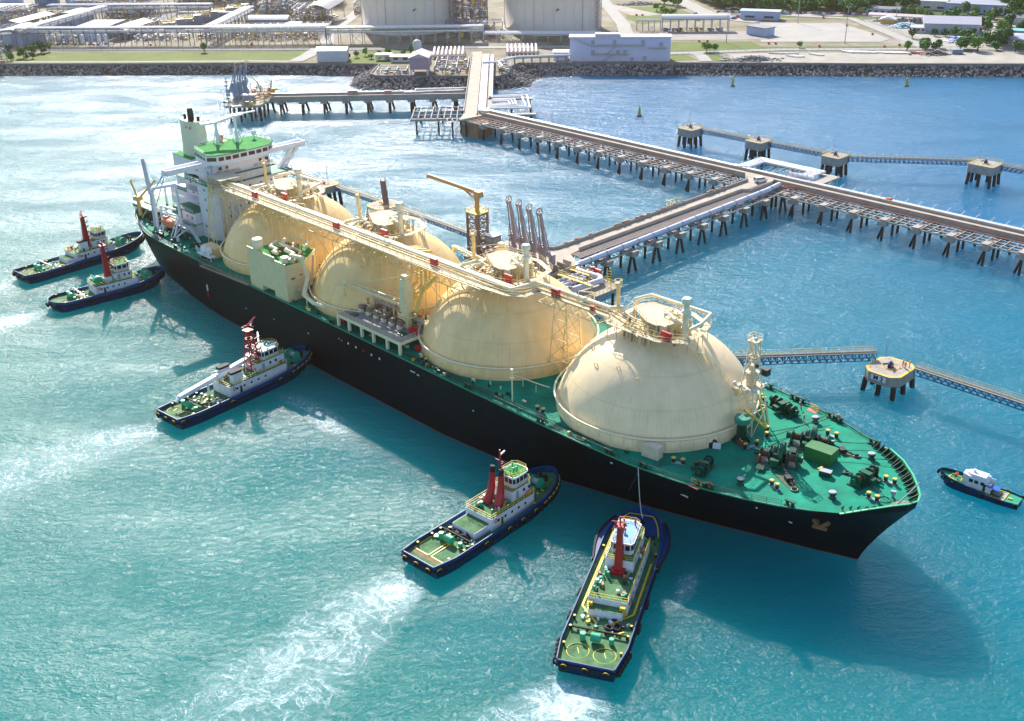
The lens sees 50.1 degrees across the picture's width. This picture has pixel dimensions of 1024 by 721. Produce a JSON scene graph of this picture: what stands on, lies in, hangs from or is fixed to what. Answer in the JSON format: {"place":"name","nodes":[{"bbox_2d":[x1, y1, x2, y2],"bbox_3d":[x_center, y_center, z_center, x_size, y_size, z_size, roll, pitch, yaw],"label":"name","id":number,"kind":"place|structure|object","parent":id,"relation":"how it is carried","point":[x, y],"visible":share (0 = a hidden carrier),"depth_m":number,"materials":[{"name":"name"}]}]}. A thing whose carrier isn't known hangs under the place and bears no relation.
{"place":"outdoors","nodes":[
{"label":"outdoors","id":0,"kind":"place"},
{"bbox_2d":[74,19,125,38],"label":"flat roofed building","id":1,"kind":"structure","parent":0,"point":[111,22],"depth_m":727.07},
{"bbox_2d":[3,60,299,62],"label":"path","id":2,"kind":"structure","parent":0,"point":[152,61],"depth_m":641.70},
{"bbox_2d":[84,0,219,49],"bbox_3d":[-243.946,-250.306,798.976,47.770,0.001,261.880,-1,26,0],"label":"rack","id":3,"kind":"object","parent":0,"point":[101,45],"depth_m":718.60,"materials":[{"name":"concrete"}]},
{"bbox_2d":[0,50,307,62],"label":"lawn","id":4,"kind":"structure","parent":0,"point":[174,56],"depth_m":656.61,"materials":[{"name":"plant"}]},
{"bbox_2d":[2,46,477,50],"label":"road","id":5,"kind":"structure","parent":0,"point":[466,47],"depth_m":673.29,"materials":[{"name":"asphalt"}]},
{"bbox_2d":[315,46,349,61],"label":"pump building","id":6,"kind":"structure","parent":0,"point":[332,53],"depth_m":630.23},
{"bbox_2d":[319,9,360,46],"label":"road","id":7,"kind":"structure","parent":0,"point":[348,18],"depth_m":751.36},
{"bbox_2d":[380,177,388,209],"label":"mast","id":8,"kind":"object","parent":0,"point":[384,195],"depth_m":366.29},
{"bbox_2d":[346,49,426,63],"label":"lawn","id":9,"kind":"structure","parent":0,"point":[361,57],"depth_m":639.58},
{"bbox_2d":[0,74,1023,720],"bbox_3d":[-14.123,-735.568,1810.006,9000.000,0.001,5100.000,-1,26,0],"label":"water","id":10,"kind":"structure","parent":0,"point":[168,572],"depth_m":238.17,"materials":[{"name":"liquid"}]},
{"bbox_2d":[12,211,144,284],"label":"tugboat","id":11,"kind":"object","parent":10,"relation":"on","point":[85,253],"visible":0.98,"depth_m":347.57,"materials":[{"name":"blue metal"}]},
{"bbox_2d":[45,239,164,312],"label":"tugboat","id":12,"kind":"object","parent":10,"relation":"on","point":[120,278],"visible":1,"depth_m":322.74,"materials":[{"name":"blue metal"}]},
{"bbox_2d":[156,317,312,429],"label":"tugboat","id":13,"kind":"object","parent":10,"relation":"on","point":[270,366],"visible":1,"depth_m":263.24,"materials":[{"name":"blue metal"}]},
{"bbox_2d":[224,75,278,121],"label":"loading platform","id":14,"kind":"structure","parent":10,"relation":"in","point":[254,98],"depth_m":526.54,"materials":[{"name":"concrete"}]},
{"bbox_2d":[226,61,238,99],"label":"marine loader","id":15,"kind":"object","parent":14,"relation":"on","point":[233,86],"visible":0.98,"depth_m":527.99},
{"bbox_2d":[175,573,419,719],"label":"wake foam","id":16,"kind":"object","parent":10,"relation":"on","point":[399,590],"visible":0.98,"depth_m":194.56,"materials":[{"name":"white"}]},
{"bbox_2d":[310,165,342,204],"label":"mooring dolphin","id":17,"kind":"object","parent":10,"relation":"in","point":[328,185],"visible":0.42,"depth_m":399.12,"materials":[{"name":"concrete"}]},
{"bbox_2d":[334,182,381,202],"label":"footbridge","id":18,"kind":"object","parent":17,"relation":"attached to","point":[369,197],"visible":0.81,"depth_m":389.96,"materials":[{"name":"grey paint"}]},
{"bbox_2d":[263,87,465,114],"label":"trestle bridge","id":19,"kind":"structure","parent":10,"relation":"in","point":[345,98],"depth_m":531.61,"materials":[{"name":"concrete"}]},
{"bbox_2d":[366,185,397,227],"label":"mooring dolphin","id":20,"kind":"object","parent":10,"relation":"in","point":[373,205],"visible":0.38,"depth_m":374.96,"materials":[{"name":"concrete"}]},
{"bbox_2d":[402,204,501,243],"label":"footbridge","id":21,"kind":"object","parent":20,"relation":"attached to","point":[442,224],"visible":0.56,"depth_m":359.12,"materials":[{"name":"grey paint"}]},
{"bbox_2d":[410,106,466,136],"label":"open pipe frame","id":22,"kind":"object","parent":10,"relation":"in","point":[442,118],"visible":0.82,"depth_m":498.01,"materials":[{"name":"metal"}]},
{"bbox_2d":[461,118,492,138],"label":"bend pier","id":23,"kind":"structure","parent":10,"relation":"in","point":[474,131],"depth_m":487.84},
{"bbox_2d":[401,449,560,578],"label":"tugboat","id":24,"kind":"object","parent":10,"relation":"on","point":[514,497],"visible":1,"depth_m":209.90,"materials":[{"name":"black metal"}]},
{"bbox_2d":[459,52,569,129],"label":"approach trestle","id":25,"kind":"object","parent":10,"relation":"in","point":[480,97],"visible":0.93,"depth_m":531.53,"materials":[{"name":"concrete"}]},
{"bbox_2d":[129,92,920,558],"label":"gas carrier","id":26,"kind":"object","parent":10,"relation":"on","point":[663,406],"visible":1,"depth_m":238.33,"materials":[{"name":"black paint"}]},
{"bbox_2d":[464,239,615,305],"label":"loading platform","id":27,"kind":"structure","parent":10,"relation":"in","point":[565,266],"depth_m":311.53,"materials":[{"name":"concrete"}]},
{"bbox_2d":[426,174,489,258],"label":"gangway tower","id":28,"kind":"structure","parent":27,"relation":"on","point":[476,211],"depth_m":324.07,"materials":[{"name":"metal"}]},
{"bbox_2d":[484,231,501,253],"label":"control cabin","id":29,"kind":"object","parent":27,"relation":"on","point":[492,237],"visible":0.69,"depth_m":322.69,"materials":[{"name":"metal"}]},
{"bbox_2d":[505,195,520,252],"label":"marine loader","id":30,"kind":"object","parent":27,"relation":"on","point":[513,236],"visible":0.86,"depth_m":321.38,"materials":[{"name":"paint"}]},
{"bbox_2d":[515,199,530,254],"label":"marine loader","id":31,"kind":"object","parent":27,"relation":"on","point":[522,239],"visible":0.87,"depth_m":317.08,"materials":[{"name":"paint"}]},
{"bbox_2d":[526,204,540,266],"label":"marine loader","id":32,"kind":"object","parent":27,"relation":"on","point":[533,243],"visible":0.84,"depth_m":313.79,"materials":[{"name":"paint"}]},
{"bbox_2d":[536,208,555,269],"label":"marine loader","id":33,"kind":"object","parent":27,"relation":"on","point":[544,251],"visible":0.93,"depth_m":310.93,"materials":[{"name":"paint"}]},
{"bbox_2d":[492,683,604,720],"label":"wake foam","id":34,"kind":"object","parent":10,"relation":"on","point":[562,709],"visible":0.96,"depth_m":169.78,"materials":[{"name":"white"}]},
{"bbox_2d":[553,505,670,682],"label":"tugboat","id":35,"kind":"object","parent":10,"relation":"on","point":[603,625],"visible":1,"depth_m":187.69,"materials":[{"name":"green metal"}]},
{"bbox_2d":[558,173,788,280],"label":"jetty branch","id":36,"kind":"object","parent":10,"relation":"in","point":[648,228],"visible":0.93,"depth_m":354.99,"materials":[{"name":"concrete"}]},
{"bbox_2d":[677,113,702,148],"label":"mooring dolphin","id":37,"kind":"object","parent":10,"relation":"in","point":[689,133],"visible":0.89,"depth_m":464.85,"materials":[{"name":"concrete"}]},
{"bbox_2d":[701,126,752,141],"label":"footbridge","id":38,"kind":"object","parent":37,"relation":"attached to","point":[718,133],"visible":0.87,"depth_m":457.37,"materials":[{"name":"grey paint"}]},
{"bbox_2d":[458,110,1023,275],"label":"trestle bridge","id":39,"kind":"structure","parent":10,"relation":"in","point":[1000,232],"depth_m":385.85,"materials":[{"name":"concrete"}]},
{"bbox_2d":[726,157,839,200],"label":"pipe loop platform","id":40,"kind":"structure","parent":39,"relation":"on","point":[812,173],"depth_m":403.24,"materials":[{"name":"concrete"}]},
{"bbox_2d":[744,126,771,159],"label":"mooring dolphin","id":41,"kind":"object","parent":10,"relation":"in","point":[759,144],"visible":0.82,"depth_m":444.28,"materials":[{"name":"concrete"}]},
{"bbox_2d":[820,139,849,176],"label":"mooring dolphin","id":42,"kind":"object","parent":10,"relation":"in","point":[835,159],"visible":0.88,"depth_m":421.83,"materials":[{"name":"concrete"}]},
{"bbox_2d":[768,139,830,156],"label":"footbridge","id":43,"kind":"object","parent":42,"relation":"attached to","point":[777,144],"visible":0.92,"depth_m":435.99,"materials":[{"name":"grey paint"}]},
{"bbox_2d":[848,153,976,165],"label":"footbridge","id":44,"kind":"object","parent":42,"relation":"attached to","point":[899,158],"visible":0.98,"depth_m":417.83,"materials":[{"name":"grey paint"}]},
{"bbox_2d":[860,337,914,400],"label":"mooring dolphin","id":45,"kind":"object","parent":10,"relation":"in","point":[892,373],"visible":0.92,"depth_m":259.89,"materials":[{"name":"concrete"}]},
{"bbox_2d":[734,346,876,365],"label":"footbridge","id":46,"kind":"object","parent":45,"relation":"attached to","point":[859,352],"visible":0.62,"depth_m":264.29,"materials":[{"name":"grey paint"}]},
{"bbox_2d":[913,362,1023,410],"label":"footbridge","id":47,"kind":"object","parent":45,"relation":"attached to","point":[981,389],"visible":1,"depth_m":248.14,"materials":[{"name":"grey paint"}]},
{"bbox_2d":[937,467,1023,509],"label":"work boat","id":48,"kind":"object","parent":10,"relation":"on","point":[976,483],"visible":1,"depth_m":219.81,"materials":[{"name":"blue paint"}]},
{"bbox_2d":[965,150,1003,188],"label":"mooring dolphin","id":49,"kind":"object","parent":10,"relation":"in","point":[989,169],"visible":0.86,"depth_m":408.08,"materials":[{"name":"concrete"}]},
{"bbox_2d":[0,0,1023,75],"bbox_3d":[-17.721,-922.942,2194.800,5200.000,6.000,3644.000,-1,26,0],"label":"ground","id":50,"kind":"structure","parent":0,"point":[496,11],"depth_m":695.78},
{"bbox_2d":[0,22,40,45],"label":"arched shed","id":51,"kind":"structure","parent":50,"relation":"on","point":[21,39],"depth_m":699.53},
{"bbox_2d":[0,4,41,28],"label":"process unit","id":52,"kind":"object","parent":50,"relation":"on","point":[17,11],"visible":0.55,"depth_m":759.57,"materials":[{"name":"metal"}]},
{"bbox_2d":[0,11,53,28],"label":"open shed","id":53,"kind":"structure","parent":50,"relation":"on","point":[31,17],"depth_m":743.25,"materials":[{"name":"metal"}]},
{"bbox_2d":[14,5,109,46],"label":"pipe rack","id":54,"kind":"object","parent":50,"relation":"on","point":[71,17],"visible":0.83,"depth_m":735.74,"materials":[{"name":"metal"}]},
{"bbox_2d":[52,8,94,25],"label":"arched shed","id":55,"kind":"structure","parent":50,"relation":"on","point":[77,22],"depth_m":762.66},
{"bbox_2d":[13,25,223,45],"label":"pipe rack","id":56,"kind":"object","parent":50,"relation":"on","point":[49,30],"visible":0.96,"depth_m":692.70,"materials":[{"name":"metal"}]},
{"bbox_2d":[105,18,153,39],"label":"open shed","id":57,"kind":"structure","parent":50,"relation":"on","point":[139,22],"depth_m":723.66,"materials":[{"name":"metal"}]},
{"bbox_2d":[46,3,213,19],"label":"pipe rack","id":58,"kind":"object","parent":50,"relation":"on","point":[187,6],"visible":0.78,"depth_m":784.70,"materials":[{"name":"metal"}]},
{"bbox_2d":[103,1,161,18],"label":"process unit","id":59,"kind":"object","parent":50,"relation":"on","point":[141,12],"visible":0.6,"depth_m":801.39,"materials":[{"name":"metal"}]},
{"bbox_2d":[0,46,308,50],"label":"fence","id":60,"kind":"object","parent":50,"relation":"on","point":[173,49],"visible":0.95,"depth_m":673.79,"materials":[{"name":"metal"}]},
{"bbox_2d":[134,33,192,40],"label":"process unit","id":61,"kind":"object","parent":50,"relation":"on","point":[162,36],"visible":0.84,"depth_m":710.89,"materials":[{"name":"metal"}]},
{"bbox_2d":[160,18,185,29],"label":"vaporiser","id":62,"kind":"object","parent":50,"relation":"on","point":[179,21],"visible":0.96,"depth_m":745.76,"materials":[{"name":"metal"}]},
{"bbox_2d":[178,14,202,25],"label":"vaporiser","id":63,"kind":"object","parent":50,"relation":"on","point":[196,21],"visible":0.81,"depth_m":761.46,"materials":[{"name":"metal"}]},
{"bbox_2d":[195,10,218,22],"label":"vaporiser","id":64,"kind":"object","parent":50,"relation":"on","point":[213,16],"visible":0.77,"depth_m":776.70,"materials":[{"name":"metal"}]},
{"bbox_2d":[205,5,254,42],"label":"pipe rack","id":65,"kind":"object","parent":50,"relation":"on","point":[232,16],"visible":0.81,"depth_m":727.35,"materials":[{"name":"metal"}]},
{"bbox_2d":[245,15,291,27],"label":"arched shed","id":66,"kind":"structure","parent":50,"relation":"on","point":[268,19],"depth_m":747.08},
{"bbox_2d":[211,23,330,45],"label":"pipe rack","id":67,"kind":"object","parent":50,"relation":"on","point":[247,28],"visible":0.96,"depth_m":685.33,"materials":[{"name":"metal"}]},
{"bbox_2d":[256,0,302,14],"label":"process unit","id":68,"kind":"object","parent":50,"relation":"on","point":[274,7],"visible":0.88,"depth_m":799.49,"materials":[{"name":"metal"}]},
{"bbox_2d":[231,22,331,40],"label":"process unit","id":69,"kind":"object","parent":50,"relation":"on","point":[248,35],"visible":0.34,"depth_m":709.20,"materials":[{"name":"metal"}]},
{"bbox_2d":[291,1,329,21],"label":"process unit","id":70,"kind":"object","parent":50,"relation":"on","point":[300,6],"visible":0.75,"depth_m":775.73,"materials":[{"name":"metal"}]},
{"bbox_2d":[301,0,344,23],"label":"gate hall","id":71,"kind":"structure","parent":50,"relation":"on","point":[328,4],"depth_m":760.09,"materials":[{"name":"metal"}]},
{"bbox_2d":[325,24,483,43],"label":"pipe rack","id":72,"kind":"object","parent":50,"relation":"on","point":[458,28],"visible":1,"depth_m":681.01,"materials":[{"name":"metal"}]},
{"bbox_2d":[360,0,456,35],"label":"storage tank","id":73,"kind":"object","parent":50,"relation":"on","point":[406,12],"visible":0.66,"depth_m":709.10,"materials":[{"name":"metal"}]},
{"bbox_2d":[408,48,432,74],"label":"intake hall","id":74,"kind":"structure","parent":50,"relation":"on","point":[420,59],"depth_m":588.99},
{"bbox_2d":[432,46,465,56],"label":"pipe grid","id":75,"kind":"object","parent":50,"relation":"on","point":[450,51],"visible":0.9,"depth_m":638.42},
{"bbox_2d":[434,56,469,74],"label":"process unit","id":76,"kind":"object","parent":50,"relation":"on","point":[462,61],"visible":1,"depth_m":605.27,"materials":[{"name":"metal"}]},
{"bbox_2d":[452,0,487,30],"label":"process unit","id":77,"kind":"object","parent":50,"relation":"on","point":[463,12],"visible":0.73,"depth_m":719.77,"materials":[{"name":"metal"}]},
{"bbox_2d":[445,18,502,38],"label":"process unit","id":78,"kind":"object","parent":50,"relation":"on","point":[461,21],"visible":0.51,"depth_m":696.87,"materials":[{"name":"metal"}]},
{"bbox_2d":[0,63,1023,90],"bbox_3d":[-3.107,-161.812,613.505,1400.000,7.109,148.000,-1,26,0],"label":"revetment rocks","id":79,"kind":"object","parent":50,"relation":"on","point":[519,76],"visible":0.94,"depth_m":606.31,"materials":[{"name":"stone"}]},
{"bbox_2d":[0,62,1023,78],"bbox_3d":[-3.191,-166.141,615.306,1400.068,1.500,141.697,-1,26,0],"label":"seawall","id":80,"kind":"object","parent":50,"relation":"on","point":[550,63],"visible":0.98,"depth_m":610.39,"materials":[{"name":"stone"}]},
{"bbox_2d":[506,43,538,54],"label":"pipe grid","id":81,"kind":"object","parent":50,"relation":"on","point":[528,50],"visible":0.98,"depth_m":642.98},
{"bbox_2d":[483,31,600,41],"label":"pipe rack","id":82,"kind":"object","parent":50,"relation":"on","point":[534,33],"visible":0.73,"depth_m":681.69,"materials":[{"name":"metal"}]},
{"bbox_2d":[503,0,601,35],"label":"storage tank","id":83,"kind":"object","parent":50,"relation":"on","point":[551,15],"visible":0.85,"depth_m":699.11,"materials":[{"name":"metal"}]},
{"bbox_2d":[569,32,671,60],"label":"lavender hall","id":84,"kind":"structure","parent":50,"relation":"on","point":[607,46],"depth_m":615.11,"materials":[{"name":"metal"}]},
{"bbox_2d":[661,14,730,31],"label":"truck shed","id":85,"kind":"structure","parent":50,"relation":"on","point":[695,17],"depth_m":702.78,"materials":[{"name":"metal"}]},
{"bbox_2d":[739,8,781,20],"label":"office","id":86,"kind":"structure","parent":50,"relation":"on","point":[763,14],"depth_m":742.22,"materials":[{"name":"white metal"}]},
{"bbox_2d":[745,24,775,36],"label":"office","id":87,"kind":"structure","parent":50,"relation":"on","point":[762,30],"depth_m":684.61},
{"bbox_2d":[670,46,1023,54],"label":"fence","id":88,"kind":"object","parent":50,"relation":"on","point":[787,48],"visible":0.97,"depth_m":633.46,"materials":[{"name":"grey paint"}]},
{"bbox_2d":[717,10,1001,20],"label":"striped barrier","id":89,"kind":"object","parent":50,"relation":"on","point":[722,11],"visible":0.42,"depth_m":762.69,"materials":[{"name":"white paint"}]},
{"bbox_2d":[866,5,901,12],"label":"site hut","id":90,"kind":"object","parent":50,"relation":"on","point":[883,9],"visible":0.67,"depth_m":753.91,"materials":[{"name":"white metal"}]},
{"bbox_2d":[868,12,923,22],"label":"open shed","id":91,"kind":"structure","parent":50,"relation":"on","point":[916,18],"depth_m":723.68,"materials":[{"name":"metal"}]},
{"bbox_2d":[920,0,949,10],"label":"office block","id":92,"kind":"structure","parent":50,"relation":"on","point":[936,4],"depth_m":766.42,"materials":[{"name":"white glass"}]},
{"bbox_2d":[923,15,981,34],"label":"warehouse","id":93,"kind":"structure","parent":50,"relation":"on","point":[938,22],"depth_m":680.11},
{"bbox_2d":[968,33,985,50],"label":"broadleaf tree","id":94,"kind":"object","parent":50,"relation":"on","point":[977,41],"visible":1,"depth_m":624.10,"materials":[{"name":"green plant"}]},
{"bbox_2d":[946,0,1008,14],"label":"office block","id":95,"kind":"structure","parent":50,"relation":"on","point":[985,5],"depth_m":751.78,"materials":[{"name":"paint"}]},
{"bbox_2d":[985,33,1023,48],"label":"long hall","id":96,"kind":"structure","parent":50,"relation":"on","point":[1019,36],"depth_m":634.00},
{"bbox_2d":[602,0,632,33],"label":"road","id":97,"kind":"structure","parent":0,"point":[619,19],"depth_m":758.38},
{"bbox_2d":[614,5,660,15],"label":"ground","id":98,"kind":"structure","parent":0,"point":[629,11],"depth_m":786.58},
{"bbox_2d":[626,6,692,23],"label":"lawn","id":99,"kind":"structure","parent":0,"point":[634,18],"depth_m":768.27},
{"bbox_2d":[658,31,769,39],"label":"ground","id":100,"kind":"structure","parent":0,"point":[731,35],"depth_m":687.40,"materials":[{"name":"concrete"}]},
{"bbox_2d":[679,0,762,22],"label":"road","id":101,"kind":"structure","parent":0,"point":[691,6],"depth_m":785.43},
{"bbox_2d":[478,46,1019,53],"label":"road","id":102,"kind":"structure","parent":0,"point":[773,49],"depth_m":639.01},
{"bbox_2d":[670,16,914,51],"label":"lawn","id":103,"kind":"structure","parent":0,"point":[696,46],"depth_m":655.46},
{"bbox_2d":[760,23,887,41],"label":"ground","id":104,"kind":"structure","parent":0,"point":[810,32],"depth_m":687.70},
{"bbox_2d":[780,15,929,47],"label":"road","id":105,"kind":"structure","parent":0,"point":[891,34],"depth_m":702.16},
{"bbox_2d":[697,0,1023,17],"bbox_3d":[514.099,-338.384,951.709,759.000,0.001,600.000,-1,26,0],"label":"ground","id":106,"kind":"structure","parent":0,"point":[734,6],"depth_m":787.17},
{"bbox_2d":[709,0,1023,12],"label":"forest","id":107,"kind":"object","parent":106,"relation":"on","point":[1018,4],"visible":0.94,"depth_m":766.10,"materials":[{"name":"green plant"}]},
{"bbox_2d":[718,12,1013,23],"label":"road","id":108,"kind":"structure","parent":0,"point":[827,15],"depth_m":756.50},
{"bbox_2d":[727,52,1023,62],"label":"ground","id":109,"kind":"structure","parent":0,"point":[979,57],"depth_m":612.12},
{"bbox_2d":[719,55,783,61],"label":"rubble heap","id":110,"kind":"object","parent":109,"relation":"on","point":[754,58],"visible":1,"depth_m":612.38,"materials":[{"name":"grey stone"}]},
{"bbox_2d":[864,19,1023,50],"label":"ground","id":111,"kind":"structure","parent":0,"point":[932,37],"depth_m":676.78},
{"bbox_2d":[991,27,1015,44],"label":"broadleaf tree","id":112,"kind":"object","parent":111,"relation":"on","point":[999,34],"visible":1,"depth_m":633.15,"materials":[{"name":"green plant"}]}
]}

